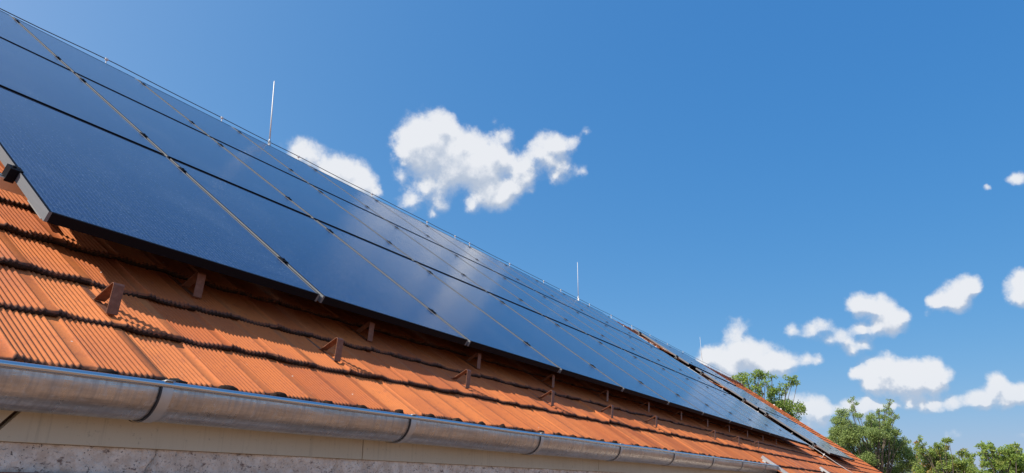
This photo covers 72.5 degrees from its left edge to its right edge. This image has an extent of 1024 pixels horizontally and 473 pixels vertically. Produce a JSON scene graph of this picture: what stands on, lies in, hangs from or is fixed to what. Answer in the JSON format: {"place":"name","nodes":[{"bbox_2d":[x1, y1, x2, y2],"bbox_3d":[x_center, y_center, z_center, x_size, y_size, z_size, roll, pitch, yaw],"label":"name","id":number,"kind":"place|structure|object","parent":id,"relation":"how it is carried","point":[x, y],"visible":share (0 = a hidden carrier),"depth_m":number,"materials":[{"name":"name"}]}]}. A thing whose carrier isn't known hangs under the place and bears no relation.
{"place":"outdoors","nodes":[
{"label":"outdoors","id":0,"kind":"place"},
{"bbox_2d":[0,0,1023,472],"label":"sky","id":1,"kind":"structure","parent":0,"point":[829,194],"materials":[{"name":"blue"}]},
{"bbox_2d":[640,401,649,411],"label":"snow guard","id":2,"kind":"object","parent":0,"point":[648,402],"visible":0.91,"depth_m":6.56,"materials":[{"name":"brown paint"}]},
{"bbox_2d":[638,416,656,427],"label":"snow guard","id":3,"kind":"object","parent":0,"point":[650,419],"visible":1,"depth_m":5.95,"materials":[{"name":"brown paint"}]},
{"label":"ground","id":4,"kind":"structure","parent":0,"visible":0},
{"bbox_2d":[0,161,881,472],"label":"house","id":5,"kind":"structure","parent":4,"relation":"on","point":[64,405],"depth_m":2.48,"materials":[{"name":"tile"}]},
{"bbox_2d":[0,173,40,218],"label":"mounting rail","id":6,"kind":"object","parent":5,"relation":"on","point":[11,187],"visible":0.03,"depth_m":2.34,"materials":[{"name":"silver metal"}]},
{"bbox_2d":[0,86,319,300],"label":"solar panel","id":7,"kind":"object","parent":6,"relation":"attached to","point":[61,169],"visible":0.98,"depth_m":2.86,"materials":[{"name":"blue"}]},
{"bbox_2d":[170,158,467,344],"bbox_3d":[-1.119,0.083,4.040,1.690,0.045,1.161,32,1,36],"label":"solar panel","id":8,"kind":"object","parent":6,"relation":"attached to","point":[329,267],"visible":0.96,"depth_m":3.86,"materials":[{"name":"blue"}]},
{"bbox_2d":[316,220,559,372],"bbox_3d":[-0.528,0.421,4.972,1.690,0.045,1.161,32,1,36],"label":"solar panel","id":9,"kind":"object","parent":6,"relation":"attached to","point":[475,326],"visible":0.98,"depth_m":4.83,"materials":[{"name":"blue"}]},
{"bbox_2d":[418,263,622,390],"bbox_3d":[0.063,0.759,5.904,1.690,0.045,1.161,32,1,36],"label":"solar panel","id":10,"kind":"object","parent":6,"relation":"attached to","point":[566,361],"visible":0.95,"depth_m":5.78,"materials":[{"name":"blue"}]},
{"bbox_2d":[490,293,667,404],"bbox_3d":[0.654,1.097,6.836,1.690,0.045,1.161,32,1,36],"label":"solar panel","id":11,"kind":"object","parent":6,"relation":"attached to","point":[628,383],"visible":0.95,"depth_m":6.73,"materials":[{"name":"blue"}]},
{"bbox_2d":[546,317,702,414],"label":"solar panel","id":12,"kind":"object","parent":6,"relation":"attached to","point":[673,399],"visible":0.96,"depth_m":7.67,"materials":[{"name":"blue"}]},
{"bbox_2d":[589,335,729,422],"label":"solar panel","id":13,"kind":"object","parent":6,"relation":"attached to","point":[707,410],"visible":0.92,"depth_m":8.61,"materials":[{"name":"blue"}]},
{"bbox_2d":[626,351,751,428],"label":"solar panel","id":14,"kind":"object","parent":6,"relation":"attached to","point":[732,418],"visible":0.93,"depth_m":9.55,"materials":[{"name":"black"}]},
{"bbox_2d":[655,363,769,434],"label":"solar panel","id":15,"kind":"object","parent":6,"relation":"attached to","point":[746,420],"visible":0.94,"depth_m":10.49,"materials":[{"name":"black"}]},
{"bbox_2d":[679,373,784,438],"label":"solar panel","id":16,"kind":"object","parent":6,"relation":"attached to","point":[741,411],"visible":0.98,"depth_m":11.42,"materials":[{"name":"black"}]},
{"bbox_2d":[700,382,797,442],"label":"solar panel","id":17,"kind":"object","parent":6,"relation":"attached to","point":[771,426],"visible":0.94,"depth_m":12.36,"materials":[{"name":"black"}]},
{"bbox_2d":[717,389,808,445],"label":"solar panel","id":18,"kind":"object","parent":6,"relation":"attached to","point":[800,441],"visible":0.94,"depth_m":13.31,"materials":[{"name":"black"}]},
{"bbox_2d":[80,282,124,315],"bbox_3d":[-1.264,0.163,2.161,0.226,0.106,0.035,32,1,36],"label":"snow guard","id":19,"kind":"object","parent":5,"relation":"on","point":[113,291],"visible":1,"depth_m":2.12,"materials":[{"name":"brown paint"}]},
{"bbox_2d":[168,272,205,297],"bbox_3d":[-1.254,0.159,2.706,0.226,0.106,0.035,32,1,36],"label":"snow guard","id":20,"kind":"object","parent":5,"relation":"on","point":[198,278],"visible":1,"depth_m":2.67,"materials":[{"name":"brown paint"}]},
{"bbox_2d":[268,81,274,145],"bbox_3d":[-3.096,-1.573,8.995,0.040,0.980,0.036,-12,-20,29],"label":"lightning rod","id":21,"kind":"object","parent":5,"relation":"on","point":[269,141],"visible":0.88,"depth_m":8.97,"materials":[{"name":"silver metal"}]},
{"bbox_2d":[306,337,343,361],"bbox_3d":[-0.779,0.440,2.926,0.226,0.106,0.035,32,1,36],"label":"snow guard","id":22,"kind":"object","parent":5,"relation":"on","point":[337,341],"visible":1,"depth_m":2.88,"materials":[{"name":"brown paint"}]},
{"bbox_2d":[343,321,374,341],"bbox_3d":[-0.760,0.441,3.485,0.226,0.106,0.035,32,1,36],"label":"snow guard","id":23,"kind":"object","parent":5,"relation":"on","point":[370,324],"visible":1,"depth_m":3.44,"materials":[{"name":"brown paint"}]},
{"bbox_2d":[0,8,743,382],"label":"ridge cable","id":24,"kind":"object","parent":5,"relation":"attached to","point":[306,160],"visible":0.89,"depth_m":9.23,"materials":[{"name":"grey metal"}]},
{"bbox_2d":[95,368,760,462],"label":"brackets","id":25,"kind":"object","parent":5,"relation":"on","point":[178,380],"visible":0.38,"depth_m":2.50,"materials":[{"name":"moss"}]},
{"bbox_2d":[445,369,470,388],"bbox_3d":[-0.294,0.717,3.690,0.226,0.106,0.035,32,1,36],"label":"snow guard","id":26,"kind":"object","parent":5,"relation":"on","point":[468,377],"visible":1,"depth_m":3.65,"materials":[{"name":"brown paint"}]},
{"bbox_2d":[455,352,480,368],"bbox_3d":[-0.266,0.724,4.264,0.226,0.106,0.035,32,1,36],"label":"snow guard","id":27,"kind":"object","parent":5,"relation":"on","point":[478,359],"visible":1,"depth_m":4.22,"materials":[{"name":"brown paint"}]},
{"bbox_2d":[529,390,554,405],"bbox_3d":[0.191,0.994,4.455,0.226,0.106,0.035,32,1,36],"label":"snow guard","id":28,"kind":"object","parent":5,"relation":"on","point":[552,396],"visible":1,"depth_m":4.41,"materials":[{"name":"brown paint"}]},
{"bbox_2d":[530,374,554,387],"bbox_3d":[0.228,1.006,5.044,0.226,0.106,0.035,32,1,36],"label":"snow guard","id":29,"kind":"object","parent":5,"relation":"on","point":[550,375],"visible":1,"depth_m":5.01,"materials":[{"name":"brown paint"}]},
{"bbox_2d":[593,389,608,401],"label":"snow guard","id":30,"kind":"object","parent":5,"relation":"on","point":[606,400],"visible":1,"depth_m":5.79,"materials":[{"name":"brown paint"}]},
{"bbox_2d":[601,405,613,417],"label":"snow guard","id":31,"kind":"object","parent":5,"relation":"on","point":[612,407],"visible":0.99,"depth_m":5.17,"materials":[{"name":"brown paint"}]},
{"bbox_2d":[633,332,851,472],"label":"down conductor","id":32,"kind":"object","parent":5,"relation":"attached to","point":[758,412],"visible":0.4,"depth_m":14.52,"materials":[{"name":"grey"}]},
{"bbox_2d":[761,455,787,472],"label":"metal profile","id":33,"kind":"object","parent":5,"relation":"on","point":[765,460],"visible":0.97,"depth_m":7.95,"materials":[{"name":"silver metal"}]},
{"bbox_2d":[730,369,807,420],"bbox_3d":[14.627,12.245,37.909,3.515,10.046,6.089,-26,-32,50],"label":"locust tree","id":34,"kind":"object","parent":4,"relation":"on","point":[786,405],"visible":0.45,"depth_m":38.51,"materials":[{"name":"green plant"}]},
{"bbox_2d":[826,396,924,472],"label":"birch tree","id":35,"kind":"object","parent":4,"relation":"on","point":[881,437],"visible":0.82,"depth_m":45.56,"materials":[{"name":"green plant"}]},
{"bbox_2d":[906,435,978,472],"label":"tree","id":36,"kind":"object","parent":4,"relation":"on","point":[935,459],"visible":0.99,"depth_m":41.73,"materials":[{"name":"green plant"}]},
{"bbox_2d":[974,441,1023,472],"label":"tree","id":37,"kind":"object","parent":4,"relation":"on","point":[1011,460],"visible":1,"depth_m":36.43,"materials":[{"name":"green plant"}]},
{"bbox_3d":[0.589,1.105,8.978,0.179,0.105,13.963,32,1,36],"label":"mounting rail","id":38,"kind":"object","parent":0,"visible":0},
{"bbox_2d":[0,38,163,154],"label":"solar panel","id":39,"kind":"object","parent":38,"relation":"attached to","point":[34,77],"visible":0.97,"depth_m":4.11,"materials":[{"name":"blue"}]},
{"bbox_2d":[76,73,310,216],"bbox_3d":[-2.309,-0.652,5.061,1.690,0.045,1.161,32,1,36],"label":"solar panel","id":40,"kind":"object","parent":38,"relation":"attached to","point":[169,138],"visible":0.88,"depth_m":4.94,"materials":[{"name":"blue"}]},
{"bbox_2d":[212,138,411,259],"bbox_3d":[-1.718,-0.314,5.993,1.690,0.045,1.161,32,1,36],"label":"solar panel","id":41,"kind":"object","parent":38,"relation":"attached to","point":[313,202],"visible":0.89,"depth_m":5.89,"materials":[{"name":"blue"}]},
{"bbox_2d":[312,185,485,290],"bbox_3d":[-1.127,0.024,6.925,1.690,0.045,1.161,32,1,36],"label":"solar panel","id":42,"kind":"object","parent":38,"relation":"attached to","point":[407,245],"visible":0.78,"depth_m":6.84,"materials":[{"name":"blue"}]},
{"bbox_2d":[388,221,541,314],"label":"solar panel","id":43,"kind":"object","parent":38,"relation":"attached to","point":[474,275],"visible":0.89,"depth_m":7.78,"materials":[{"name":"blue"}]},
{"bbox_2d":[447,249,585,333],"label":"solar panel","id":44,"kind":"object","parent":38,"relation":"attached to","point":[525,297],"visible":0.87,"depth_m":8.72,"materials":[{"name":"blue"}]},
{"bbox_2d":[496,272,619,347],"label":"solar panel","id":45,"kind":"object","parent":38,"relation":"attached to","point":[570,318],"visible":0.83,"depth_m":9.66,"materials":[{"name":"blue"}]},
{"bbox_2d":[536,291,650,360],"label":"solar panel","id":46,"kind":"object","parent":38,"relation":"attached to","point":[599,330],"visible":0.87,"depth_m":10.60,"materials":[{"name":"blue"}]},
{"bbox_2d":[573,309,673,370],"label":"solar panel","id":47,"kind":"object","parent":38,"relation":"attached to","point":[606,328],"visible":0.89,"depth_m":11.55,"materials":[{"name":"blue"}]},
{"bbox_2d":[599,321,695,379],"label":"solar panel","id":48,"kind":"object","parent":38,"relation":"attached to","point":[651,353],"visible":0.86,"depth_m":12.48,"materials":[{"name":"blue"}]},
{"bbox_2d":[626,334,713,387],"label":"solar panel","id":49,"kind":"object","parent":38,"relation":"attached to","point":[670,361],"visible":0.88,"depth_m":13.41,"materials":[{"name":"black"}]},
{"bbox_2d":[647,344,728,393],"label":"solar panel","id":50,"kind":"object","parent":38,"relation":"attached to","point":[715,386],"visible":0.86,"depth_m":14.37,"materials":[{"name":"black"}]},
{"bbox_3d":[-0.601,0.370,10.000,0.179,0.105,13.963,32,1,36],"label":"mounting rail","id":51,"kind":"object","parent":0,"visible":0},
{"bbox_2d":[0,10,70,70],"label":"solar panel","id":52,"kind":"object","parent":51,"relation":"attached to","point":[13,30],"visible":0.93,"depth_m":5.24,"materials":[{"name":"blue"}]},
{"bbox_2d":[13,17,206,134],"bbox_3d":[-3.499,-1.387,6.082,1.690,0.045,1.161,32,1,36],"label":"solar panel","id":53,"kind":"object","parent":51,"relation":"attached to","point":[83,64],"visible":0.81,"depth_m":5.98,"materials":[{"name":"blue"}]},
{"bbox_2d":[137,79,307,182],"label":"solar panel","id":54,"kind":"object","parent":51,"relation":"attached to","point":[218,130],"visible":0.8,"depth_m":6.93,"materials":[{"name":"blue"}]},
{"bbox_2d":[233,127,383,218],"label":"solar panel","id":55,"kind":"object","parent":51,"relation":"attached to","point":[309,174],"visible":0.83,"depth_m":7.87,"materials":[{"name":"blue"}]},
{"bbox_2d":[310,166,442,246],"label":"solar panel","id":56,"kind":"object","parent":51,"relation":"attached to","point":[378,208],"visible":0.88,"depth_m":8.81,"materials":[{"name":"blue"}]},
{"bbox_2d":[370,196,492,270],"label":"solar panel","id":57,"kind":"object","parent":51,"relation":"attached to","point":[434,235],"visible":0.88,"depth_m":9.75,"materials":[{"name":"blue"}]},
{"bbox_2d":[422,222,532,289],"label":"solar panel","id":58,"kind":"object","parent":51,"relation":"attached to","point":[479,257],"visible":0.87,"depth_m":10.70,"materials":[{"name":"blue"}]},
{"bbox_2d":[464,243,566,305],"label":"solar panel","id":59,"kind":"object","parent":51,"relation":"attached to","point":[506,268],"visible":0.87,"depth_m":11.64,"materials":[{"name":"blue"}]},
{"bbox_2d":[500,261,594,318],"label":"solar panel","id":60,"kind":"object","parent":51,"relation":"attached to","point":[551,292],"visible":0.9,"depth_m":12.56,"materials":[{"name":"blue"}]},
{"bbox_2d":[533,278,619,330],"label":"solar panel","id":61,"kind":"object","parent":51,"relation":"attached to","point":[579,306],"visible":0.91,"depth_m":13.50,"materials":[{"name":"blue"}]},
{"bbox_2d":[561,292,640,340],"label":"solar panel","id":62,"kind":"object","parent":51,"relation":"attached to","point":[603,317],"visible":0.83,"depth_m":14.44,"materials":[{"name":"blue"}]},
{"bbox_2d":[585,304,659,349],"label":"solar panel","id":63,"kind":"object","parent":51,"relation":"attached to","point":[624,328],"visible":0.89,"depth_m":15.36,"materials":[{"name":"blue"}]},
{"label":"mounting rail","id":64,"kind":"object","parent":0,"visible":0},
{"bbox_2d":[759,408,836,455],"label":"solar panel","id":65,"kind":"object","parent":64,"relation":"attached to","point":[803,435],"visible":1,"depth_m":15.72,"materials":[{"name":"black"}]},
{"bbox_2d":[772,413,843,457],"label":"solar panel","id":66,"kind":"object","parent":64,"relation":"attached to","point":[819,442],"visible":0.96,"depth_m":16.86,"materials":[{"name":"black"}]},
{"bbox_2d":[783,418,849,459],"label":"solar panel","id":67,"kind":"object","parent":64,"relation":"attached to","point":[844,456],"visible":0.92,"depth_m":17.77,"materials":[{"name":"black"}]},
{"bbox_2d":[789,420,854,460],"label":"solar panel","id":68,"kind":"object","parent":64,"relation":"attached to","point":[824,441],"visible":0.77,"depth_m":18.71,"materials":[{"name":"black"}]},
{"bbox_3d":[6.496,4.485,18.127,0.179,0.105,4.696,32,1,36],"label":"mounting rail","id":69,"kind":"object","parent":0,"visible":0},
{"bbox_2d":[696,368,768,411],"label":"solar panel","id":70,"kind":"object","parent":69,"relation":"attached to","point":[743,397],"visible":0.96,"depth_m":16.75,"materials":[{"name":"black"}]},
{"bbox_2d":[710,374,776,414],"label":"solar panel","id":71,"kind":"object","parent":69,"relation":"attached to","point":[745,395],"visible":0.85,"depth_m":17.92,"materials":[{"name":"black"}]},
{"bbox_2d":[725,381,785,418],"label":"solar panel","id":72,"kind":"object","parent":69,"relation":"attached to","point":[755,400],"visible":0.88,"depth_m":18.86,"materials":[{"name":"black"}]},
{"bbox_2d":[735,386,794,422],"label":"solar panel","id":73,"kind":"object","parent":69,"relation":"attached to","point":[765,405],"visible":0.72,"depth_m":19.79,"materials":[{"name":"black"}]},
{"bbox_3d":[5.196,3.682,19.242,0.179,0.105,4.696,32,1,36],"label":"mounting rail","id":74,"kind":"object","parent":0,"visible":0},
{"bbox_2d":[634,329,701,369],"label":"solar panel","id":75,"kind":"object","parent":74,"relation":"attached to","point":[669,350],"visible":0.98,"depth_m":17.85,"materials":[{"name":"black"}]},
{"bbox_2d":[655,339,714,375],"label":"solar panel","id":76,"kind":"object","parent":74,"relation":"attached to","point":[704,370],"visible":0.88,"depth_m":18.95,"materials":[{"name":"black"}]},
{"bbox_2d":[667,345,725,380],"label":"solar panel","id":77,"kind":"object","parent":74,"relation":"attached to","point":[716,375],"visible":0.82,"depth_m":19.89,"materials":[{"name":"black"}]},
{"bbox_2d":[681,352,735,385],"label":"solar panel","id":78,"kind":"object","parent":74,"relation":"attached to","point":[710,370],"visible":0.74,"depth_m":20.88,"materials":[{"name":"black"}]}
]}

